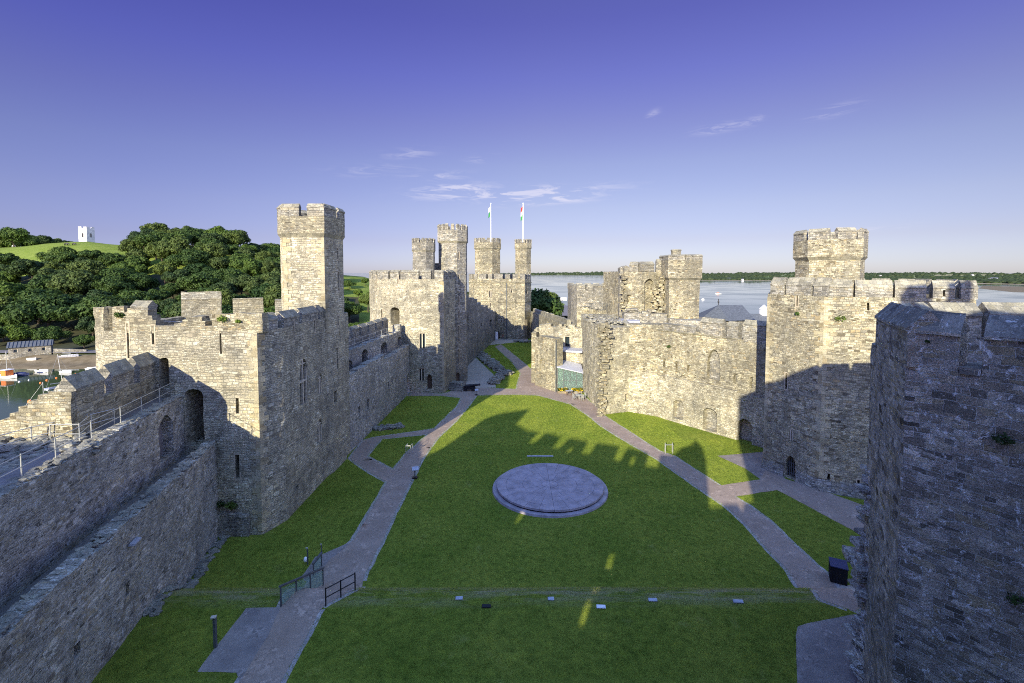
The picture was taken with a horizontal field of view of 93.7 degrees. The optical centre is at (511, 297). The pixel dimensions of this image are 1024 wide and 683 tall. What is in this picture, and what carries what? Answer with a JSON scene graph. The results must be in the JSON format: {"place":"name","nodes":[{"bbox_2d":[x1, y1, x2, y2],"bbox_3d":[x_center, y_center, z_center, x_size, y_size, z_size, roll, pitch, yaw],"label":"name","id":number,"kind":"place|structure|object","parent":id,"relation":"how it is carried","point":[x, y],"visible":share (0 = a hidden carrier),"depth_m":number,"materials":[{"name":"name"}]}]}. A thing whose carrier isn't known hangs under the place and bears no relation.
{"place":"outdoors","nodes":[
{"label":"outdoors","id":0,"kind":"place"},
{"bbox_2d":[0,354,96,368],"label":"mud bank","id":1,"kind":"structure","parent":0,"point":[47,361],"depth_m":146.15,"materials":[{"name":"soil"}]},
{"bbox_2d":[0,274,358,349],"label":"woodland floor","id":2,"kind":"structure","parent":0,"point":[66,342],"depth_m":191.10,"materials":[{"name":"green plant"}]},
{"bbox_2d":[0,242,369,353],"bbox_3d":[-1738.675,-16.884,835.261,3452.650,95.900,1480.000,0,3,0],"label":"hillside","id":3,"kind":"structure","parent":0,"point":[27,252],"depth_m":281.38,"materials":[{"name":"green plant"}]},
{"bbox_2d":[0,270,21,283],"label":"broadleaf tree","id":4,"kind":"object","parent":3,"relation":"on","point":[7,277],"visible":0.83,"depth_m":227.97,"materials":[{"name":"green plant"}]},
{"bbox_2d":[0,252,21,264],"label":"broadleaf tree","id":5,"kind":"object","parent":3,"relation":"on","point":[6,258],"visible":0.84,"depth_m":248.98,"materials":[{"name":"green plant"}]},
{"bbox_2d":[0,280,26,296],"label":"broadleaf tree","id":6,"kind":"object","parent":3,"relation":"on","point":[9,289],"visible":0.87,"depth_m":200.15,"materials":[{"name":"green plant"}]},
{"bbox_2d":[0,227,30,246],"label":"broadleaf tree","id":7,"kind":"object","parent":3,"relation":"on","point":[18,234],"visible":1,"depth_m":314.27,"materials":[{"name":"green plant"}]},
{"bbox_2d":[0,323,37,340],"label":"broadleaf tree","id":8,"kind":"object","parent":3,"relation":"on","point":[18,332],"visible":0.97,"depth_m":166.68,"materials":[{"name":"green plant"}]},
{"bbox_2d":[0,235,38,247],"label":"broadleaf tree","id":9,"kind":"object","parent":3,"relation":"on","point":[19,244],"visible":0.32,"depth_m":337.56,"materials":[{"name":"green plant"}]},
{"bbox_2d":[6,258,51,276],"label":"broadleaf tree","id":10,"kind":"object","parent":3,"relation":"on","point":[23,266],"visible":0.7,"depth_m":225.05,"materials":[{"name":"green plant"}]},
{"bbox_2d":[6,339,54,359],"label":"stone shed","id":11,"kind":"structure","parent":3,"relation":"on","point":[17,349],"depth_m":151.22,"materials":[{"name":"beige stone"}]},
{"bbox_2d":[0,293,78,326],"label":"broadleaf tree","id":12,"kind":"object","parent":3,"relation":"on","point":[42,306],"visible":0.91,"depth_m":175.46,"materials":[{"name":"green plant"}]},
{"bbox_2d":[7,288,71,323],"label":"broadleaf tree","id":13,"kind":"object","parent":3,"relation":"on","point":[22,294],"visible":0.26,"depth_m":189.63,"materials":[{"name":"green plant"}]},
{"bbox_2d":[25,274,54,289],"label":"broadleaf tree","id":14,"kind":"object","parent":3,"relation":"on","point":[38,281],"visible":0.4,"depth_m":203.75,"materials":[{"name":"green plant"}]},
{"bbox_2d":[0,348,87,359],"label":"quay wall","id":15,"kind":"structure","parent":3,"relation":"on","point":[54,351],"depth_m":154.99,"materials":[{"name":"grey stone"}]},
{"bbox_2d":[31,326,72,340],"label":"broadleaf tree","id":16,"kind":"object","parent":3,"relation":"on","point":[50,332],"visible":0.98,"depth_m":167.20,"materials":[{"name":"green plant"}]},
{"bbox_2d":[35,267,73,275],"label":"broadleaf tree","id":17,"kind":"object","parent":3,"relation":"on","point":[48,271],"visible":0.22,"depth_m":215.74,"materials":[{"name":"green plant"}]},
{"bbox_2d":[40,261,71,270],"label":"broadleaf tree","id":18,"kind":"object","parent":3,"relation":"on","point":[56,266],"visible":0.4,"depth_m":226.28,"materials":[{"name":"green plant"}]},
{"bbox_2d":[34,246,78,259],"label":"broadleaf tree","id":19,"kind":"object","parent":3,"relation":"on","point":[54,250],"visible":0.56,"depth_m":245.78,"materials":[{"name":"green plant"}]},
{"bbox_2d":[41,251,79,263],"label":"broadleaf tree","id":20,"kind":"object","parent":3,"relation":"on","point":[65,257],"visible":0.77,"depth_m":239.65,"materials":[{"name":"green plant"}]},
{"bbox_2d":[46,269,95,294],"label":"broadleaf tree","id":21,"kind":"object","parent":3,"relation":"on","point":[76,281],"visible":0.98,"depth_m":203.18,"materials":[{"name":"green plant"}]},
{"bbox_2d":[72,334,94,348],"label":"broadleaf tree","id":22,"kind":"object","parent":3,"relation":"on","point":[82,340],"visible":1,"depth_m":161.54,"materials":[{"name":"green plant"}]},
{"bbox_2d":[75,316,94,335],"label":"broadleaf tree","id":23,"kind":"object","parent":3,"relation":"on","point":[86,323],"visible":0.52,"depth_m":171.91,"materials":[{"name":"green plant"}]},
{"bbox_2d":[78,227,94,241],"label":"hilltop tower","id":24,"kind":"structure","parent":3,"relation":"on","point":[86,234],"depth_m":339.41,"materials":[{"name":"paint"}]},
{"bbox_2d":[67,259,106,274],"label":"broadleaf tree","id":25,"kind":"object","parent":3,"relation":"on","point":[94,267],"visible":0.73,"depth_m":224.58,"materials":[{"name":"green plant"}]},
{"bbox_2d":[67,289,112,304],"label":"broadleaf tree","id":26,"kind":"object","parent":3,"relation":"on","point":[92,292],"visible":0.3,"depth_m":191.94,"materials":[{"name":"green plant"}]},
{"bbox_2d":[76,249,103,260],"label":"broadleaf tree","id":27,"kind":"object","parent":3,"relation":"on","point":[93,254],"visible":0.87,"depth_m":246.39,"materials":[{"name":"green plant"}]},
{"bbox_2d":[54,294,128,320],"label":"broadleaf tree","id":28,"kind":"object","parent":3,"relation":"on","point":[83,308],"visible":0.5,"depth_m":177.68,"materials":[{"name":"green plant"}]},
{"bbox_2d":[97,252,126,267],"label":"broadleaf tree","id":29,"kind":"object","parent":3,"relation":"on","point":[107,259],"visible":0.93,"depth_m":242.01,"materials":[{"name":"green plant"}]},
{"bbox_2d":[91,276,135,294],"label":"broadleaf tree","id":30,"kind":"object","parent":3,"relation":"on","point":[115,285],"visible":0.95,"depth_m":206.88,"materials":[{"name":"green plant"}]},
{"bbox_2d":[93,267,136,280],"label":"broadleaf tree","id":31,"kind":"object","parent":3,"relation":"on","point":[126,273],"visible":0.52,"depth_m":215.33,"materials":[{"name":"green plant"}]},
{"bbox_2d":[92,298,142,317],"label":"broadleaf tree","id":32,"kind":"object","parent":3,"relation":"on","point":[110,302],"visible":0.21,"depth_m":177.41,"materials":[{"name":"green plant"}]},
{"bbox_2d":[109,261,147,272],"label":"broadleaf tree","id":33,"kind":"object","parent":3,"relation":"on","point":[137,267],"visible":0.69,"depth_m":230.12,"materials":[{"name":"green plant"}]},
{"bbox_2d":[117,238,143,252],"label":"broadleaf tree","id":34,"kind":"object","parent":3,"relation":"on","point":[128,244],"visible":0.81,"depth_m":259.51,"materials":[{"name":"green plant"}]},
{"bbox_2d":[111,289,153,300],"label":"broadleaf tree","id":35,"kind":"object","parent":3,"relation":"on","point":[128,295],"visible":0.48,"depth_m":196.63,"materials":[{"name":"green plant"}]},
{"bbox_2d":[124,255,150,265],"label":"broadleaf tree","id":36,"kind":"object","parent":3,"relation":"on","point":[143,260],"visible":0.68,"depth_m":243.10,"materials":[{"name":"green plant"}]},
{"bbox_2d":[124,272,160,290],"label":"broadleaf tree","id":37,"kind":"object","parent":3,"relation":"on","point":[142,281],"visible":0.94,"depth_m":217.99,"materials":[{"name":"green plant"}]},
{"bbox_2d":[133,231,170,258],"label":"broadleaf tree","id":38,"kind":"object","parent":3,"relation":"on","point":[143,239],"visible":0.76,"depth_m":261.84,"materials":[{"name":"green plant"}]},
{"bbox_2d":[139,222,169,230],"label":"broadleaf tree","id":39,"kind":"object","parent":3,"relation":"on","point":[159,226],"visible":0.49,"depth_m":302.69,"materials":[{"name":"green plant"}]},
{"bbox_2d":[143,242,169,260],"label":"broadleaf tree","id":40,"kind":"object","parent":3,"relation":"on","point":[148,249],"visible":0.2,"depth_m":250.53,"materials":[{"name":"green plant"}]},
{"bbox_2d":[148,289,171,300],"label":"broadleaf tree","id":41,"kind":"object","parent":3,"relation":"on","point":[161,294],"visible":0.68,"depth_m":207.25,"materials":[{"name":"green plant"}]},
{"bbox_2d":[152,261,176,283],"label":"broadleaf tree","id":42,"kind":"object","parent":3,"relation":"on","point":[160,267],"visible":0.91,"depth_m":231.15,"materials":[{"name":"green plant"}]},
{"bbox_2d":[159,283,184,298],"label":"broadleaf tree","id":43,"kind":"object","parent":3,"relation":"on","point":[173,288],"visible":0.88,"depth_m":216.12,"materials":[{"name":"green plant"}]},
{"bbox_2d":[153,235,192,269],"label":"broadleaf tree","id":44,"kind":"object","parent":3,"relation":"on","point":[176,245],"visible":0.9,"depth_m":243.86,"materials":[{"name":"green plant"}]},
{"bbox_2d":[165,301,181,316],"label":"broadleaf tree","id":45,"kind":"object","parent":3,"relation":"on","point":[175,310],"visible":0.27,"depth_m":171.73,"materials":[{"name":"green plant"}]},
{"bbox_2d":[160,269,189,282],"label":"broadleaf tree","id":46,"kind":"object","parent":3,"relation":"on","point":[173,276],"visible":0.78,"depth_m":225.45,"materials":[{"name":"green plant"}]},
{"bbox_2d":[165,249,212,274],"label":"broadleaf tree","id":47,"kind":"object","parent":3,"relation":"on","point":[184,257],"visible":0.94,"depth_m":240.51,"materials":[{"name":"green plant"}]},
{"bbox_2d":[175,272,216,291],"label":"broadleaf tree","id":48,"kind":"object","parent":3,"relation":"on","point":[193,281],"visible":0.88,"depth_m":215.95,"materials":[{"name":"green plant"}]},
{"bbox_2d":[182,263,215,273],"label":"broadleaf tree","id":49,"kind":"object","parent":3,"relation":"on","point":[195,268],"visible":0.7,"depth_m":232.96,"materials":[{"name":"green plant"}]},
{"bbox_2d":[195,242,228,267],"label":"broadleaf tree","id":50,"kind":"object","parent":3,"relation":"on","point":[212,249],"visible":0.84,"depth_m":252.31,"materials":[{"name":"green plant"}]},
{"bbox_2d":[208,257,228,269],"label":"broadleaf tree","id":51,"kind":"object","parent":3,"relation":"on","point":[218,263],"visible":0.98,"depth_m":245.95,"materials":[{"name":"green plant"}]},
{"bbox_2d":[206,288,234,305],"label":"broadleaf tree","id":52,"kind":"object","parent":3,"relation":"on","point":[227,296],"visible":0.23,"depth_m":191.62,"materials":[{"name":"green plant"}]},
{"bbox_2d":[210,281,236,293],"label":"broadleaf tree","id":53,"kind":"object","parent":3,"relation":"on","point":[224,285],"visible":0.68,"depth_m":209.63,"materials":[{"name":"green plant"}]},
{"bbox_2d":[212,268,241,281],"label":"broadleaf tree","id":54,"kind":"object","parent":3,"relation":"on","point":[223,274],"visible":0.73,"depth_m":225.68,"materials":[{"name":"green plant"}]},
{"bbox_2d":[222,232,244,245],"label":"broadleaf tree","id":55,"kind":"object","parent":3,"relation":"on","point":[232,238],"visible":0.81,"depth_m":288.96,"materials":[{"name":"green plant"}]},
{"bbox_2d":[226,274,251,293],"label":"broadleaf tree","id":56,"kind":"object","parent":3,"relation":"on","point":[239,282],"visible":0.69,"depth_m":220.23,"materials":[{"name":"green plant"}]},
{"bbox_2d":[227,252,261,267],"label":"broadleaf tree","id":57,"kind":"object","parent":3,"relation":"on","point":[232,258],"visible":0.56,"depth_m":249.95,"materials":[{"name":"green plant"}]},
{"bbox_2d":[233,258,261,275],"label":"broadleaf tree","id":58,"kind":"object","parent":3,"relation":"on","point":[250,267],"visible":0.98,"depth_m":241.82,"materials":[{"name":"green plant"}]},
{"bbox_2d":[243,277,264,292],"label":"broadleaf tree","id":59,"kind":"object","parent":3,"relation":"on","point":[254,281],"visible":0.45,"depth_m":214.20,"materials":[{"name":"green plant"}]},
{"bbox_2d":[249,283,272,305],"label":"broadleaf tree","id":60,"kind":"object","parent":3,"relation":"on","point":[256,292],"visible":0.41,"depth_m":199.62,"materials":[{"name":"green plant"}]},
{"bbox_2d":[254,250,280,260],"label":"broadleaf tree","id":61,"kind":"object","parent":3,"relation":"on","point":[263,254],"visible":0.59,"depth_m":268.45,"materials":[{"name":"green plant"}]},
{"bbox_2d":[258,259,280,274],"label":"broadleaf tree","id":62,"kind":"object","parent":3,"relation":"on","point":[268,266],"visible":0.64,"depth_m":246.13,"materials":[{"name":"green plant"}]},
{"bbox_2d":[263,283,280,306],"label":"broadleaf tree","id":63,"kind":"object","parent":3,"relation":"on","point":[273,293],"visible":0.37,"depth_m":194.24,"materials":[{"name":"green plant"}]},
{"bbox_2d":[344,301,362,321],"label":"broadleaf tree","id":64,"kind":"object","parent":3,"relation":"on","point":[352,308],"visible":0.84,"depth_m":202.51,"materials":[{"name":"green plant"}]},
{"bbox_2d":[197,607,279,678],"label":"path","id":65,"kind":"structure","parent":0,"point":[240,643],"depth_m":24.09,"materials":[{"name":"tarmac"}]},
{"bbox_2d":[303,542,350,578],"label":"path","id":66,"kind":"structure","parent":0,"point":[327,556],"depth_m":33.86,"materials":[{"name":"stone"}]},
{"bbox_2d":[239,395,475,682],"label":"path","id":67,"kind":"structure","parent":0,"point":[294,620],"depth_m":31.53,"materials":[{"name":"stone"}]},
{"bbox_2d":[279,567,324,606],"bbox_3d":[-12.456,17.169,28.657,0.140,2.715,4.196,1,3,11],"label":"glass balustrade","id":68,"kind":"object","parent":67,"relation":"on","point":[316,580],"visible":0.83,"depth_m":28.46,"materials":[{"name":"glass"}]},
{"bbox_2d":[349,429,433,481],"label":"path","id":69,"kind":"structure","parent":0,"point":[365,462],"depth_m":52.01,"materials":[{"name":"stone"}]},
{"bbox_2d":[93,338,863,682],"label":"lawn","id":70,"kind":"structure","parent":0,"point":[233,554],"depth_m":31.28,"materials":[{"name":"green plant"}]},
{"bbox_2d":[142,535,229,616],"bbox_3d":[-20.923,17.606,31.496,1.295,1.732,11.643,-1,3,-13],"label":"rubble ledge","id":71,"kind":"object","parent":70,"relation":"on","point":[156,604],"visible":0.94,"depth_m":31.01,"materials":[{"name":"stone"}]},
{"bbox_2d":[93,203,350,536],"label":"castle tower","id":72,"kind":"structure","parent":70,"relation":"on","point":[266,401],"depth_m":37.60,"materials":[{"name":"stone"}]},
{"bbox_2d":[300,360,306,402],"bbox_3d":[-18.513,7.232,41.878,0.597,3.949,1.549,0,3,0],"label":"window","id":73,"kind":"structure","parent":72,"relation":"in","point":[303,382],"depth_m":41.95,"materials":[{"name":"grey glass"}]},
{"bbox_2d":[347,317,409,451],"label":"castle wall","id":74,"kind":"structure","parent":70,"relation":"on","point":[379,379],"depth_m":64.99,"materials":[{"name":"stone"}]},
{"bbox_2d":[373,422,404,430],"bbox_3d":[-15.903,16.645,61.848,4.075,0.725,1.794,-1,3,-21],"label":"ruined foundation","id":75,"kind":"object","parent":70,"relation":"on","point":[382,427],"visible":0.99,"depth_m":61.53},
{"bbox_2d":[369,223,467,392],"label":"castle tower","id":76,"kind":"structure","parent":70,"relation":"on","point":[423,302],"depth_m":81.64,"materials":[{"name":"stone"}]},
{"bbox_2d":[467,294,495,364],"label":"castle wall","id":77,"kind":"structure","parent":70,"relation":"on","point":[481,327],"depth_m":116.19,"materials":[{"name":"grey stone"}]},
{"bbox_2d":[477,351,511,375],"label":"ruined foundation","id":78,"kind":"object","parent":70,"relation":"on","point":[490,362],"visible":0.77,"depth_m":104.02,"materials":[{"name":"stone"}]},
{"bbox_2d":[468,238,531,339],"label":"castle tower","id":79,"kind":"structure","parent":70,"relation":"on","point":[507,298],"depth_m":145.34,"materials":[{"name":"stone"}]},
{"bbox_2d":[487,370,514,383],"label":"ruined foundation","id":80,"kind":"object","parent":70,"relation":"on","point":[497,378],"visible":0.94,"depth_m":89.48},
{"bbox_2d":[233,345,860,682],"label":"path edging","id":81,"kind":"object","parent":70,"relation":"on","point":[294,662],"visible":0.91,"depth_m":38.03,"materials":[{"name":"stone"}]},
{"bbox_2d":[492,463,607,517],"bbox_3d":[3.502,17.481,44.460,10.671,0.534,10.671,0,3,0],"label":"slate dais","id":82,"kind":"object","parent":70,"relation":"on","point":[548,490],"visible":1,"depth_m":43.12,"materials":[{"name":"slate paving"},{"name":"grey stone"}]},
{"bbox_2d":[531,323,582,392],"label":"castle ruin","id":83,"kind":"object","parent":70,"relation":"on","point":[557,356],"visible":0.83,"depth_m":83.11,"materials":[{"name":"stone"}]},
{"bbox_2d":[567,283,605,327],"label":"castle tower","id":84,"kind":"structure","parent":70,"relation":"on","point":[581,296],"depth_m":98.40,"materials":[{"name":"grey stone"}]},
{"bbox_2d":[603,249,710,325],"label":"castle tower","id":85,"kind":"structure","parent":70,"relation":"on","point":[667,290],"depth_m":75.49,"materials":[{"name":"stone"}]},
{"bbox_2d":[828,557,848,585],"bbox_3d":[21.296,17.844,31.336,0.980,1.115,1.140,2,3,28],"label":"storage box","id":86,"kind":"object","parent":70,"relation":"on","point":[838,569],"visible":0.98,"depth_m":30.96,"materials":[{"name":"black paint"}]},
{"bbox_2d":[761,227,978,499],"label":"castle tower","id":87,"kind":"structure","parent":70,"relation":"on","point":[817,382],"depth_m":44.17,"materials":[{"name":"stone"}]},
{"bbox_2d":[840,302,1023,682],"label":"castle tower","id":88,"kind":"structure","parent":70,"relation":"on","point":[935,557],"depth_m":15.58,"materials":[{"name":"stone"}]},
{"bbox_2d":[466,358,495,387],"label":"path","id":89,"kind":"structure","parent":0,"point":[479,372],"depth_m":93.78,"materials":[{"name":"stone"}]},
{"bbox_2d":[0,273,1023,418],"bbox_3d":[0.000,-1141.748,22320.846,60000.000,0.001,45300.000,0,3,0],"label":"water","id":90,"kind":"structure","parent":0,"point":[749,296],"depth_m":525.27,"materials":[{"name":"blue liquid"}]},
{"bbox_2d":[0,0,1023,272],"label":"sky","id":91,"kind":"structure","parent":0,"point":[625,132],"materials":[{"name":"blue"}]},
{"bbox_2d":[408,344,858,609],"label":"path","id":92,"kind":"structure","parent":0,"point":[803,569],"depth_m":42.47,"materials":[{"name":"stone"}]},
{"bbox_2d":[448,381,465,391],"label":"stone steps","id":93,"kind":"structure","parent":92,"relation":"on","point":[456,385],"depth_m":82.20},
{"bbox_2d":[719,452,783,478],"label":"path","id":94,"kind":"structure","parent":0,"point":[751,462],"depth_m":50.78,"materials":[{"name":"stone"}]},
{"bbox_2d":[557,273,1023,284],"bbox_3d":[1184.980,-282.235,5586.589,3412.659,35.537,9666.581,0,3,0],"label":"shore","id":95,"kind":"structure","parent":0,"point":[868,275],"depth_m":1755.87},
{"bbox_2d":[500,271,1023,283],"bbox_3d":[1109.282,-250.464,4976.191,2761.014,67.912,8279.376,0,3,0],"label":"woodland","id":96,"kind":"object","parent":95,"relation":"on","point":[1007,278],"visible":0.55,"depth_m":1967.60,"materials":[{"name":"green plant"}]},
{"bbox_2d":[719,470,863,529],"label":"path","id":97,"kind":"structure","parent":0,"point":[841,510],"depth_m":43.14,"materials":[{"name":"stone"}]},
{"bbox_2d":[795,614,856,682],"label":"path","id":98,"kind":"structure","parent":0,"point":[821,647],"depth_m":23.43,"materials":[{"name":"tarmac"},{"name":"stone"}]},
{"bbox_2d":[979,286,1023,291],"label":"mud flat","id":99,"kind":"structure","parent":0,"point":[1011,288],"depth_m":859.97,"materials":[{"name":"soil"}]},
{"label":"ground","id":100,"kind":"structure","parent":0,"visible":0},
{"bbox_2d":[0,352,218,682],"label":"castle wall","id":101,"kind":"structure","parent":100,"relation":"on","point":[82,584],"depth_m":25.25,"materials":[{"name":"stone"}]},
{"bbox_2d":[49,408,114,442],"bbox_3d":[-25.020,7.493,28.044,1.964,1.400,2.725,0,3,0],"label":"landing railing","id":102,"kind":"object","parent":101,"relation":"on","point":[90,415],"visible":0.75,"depth_m":26.99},
{"bbox_2d":[0,382,173,477],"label":"walkway railing","id":103,"kind":"object","parent":101,"relation":"on","point":[20,455],"visible":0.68,"depth_m":25.07,"materials":[{"name":"metal"}]},
{"bbox_2d":[531,288,563,315],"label":"broadleaf tree","id":104,"kind":"object","parent":100,"relation":"on","point":[543,300],"visible":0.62,"depth_m":171.15,"materials":[{"name":"green plant"}]},
{"bbox_2d":[530,308,573,337],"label":"castle wall","id":105,"kind":"structure","parent":100,"relation":"on","point":[537,317],"depth_m":119.50,"materials":[{"name":"stone"}]},
{"bbox_2d":[581,314,766,447],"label":"castle wall","id":106,"kind":"structure","parent":100,"relation":"on","point":[707,374],"depth_m":63.65,"materials":[{"name":"stone"}]},
{"bbox_2d":[699,299,754,337],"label":"roof","id":107,"kind":"structure","parent":100,"relation":"on","point":[736,313],"depth_m":92.00,"materials":[{"name":"stone"}]},
{"bbox_2d":[751,305,766,320],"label":"long roofed building","id":108,"kind":"structure","parent":100,"relation":"on","point":[761,315],"depth_m":101.53,"materials":[{"name":"paint"}]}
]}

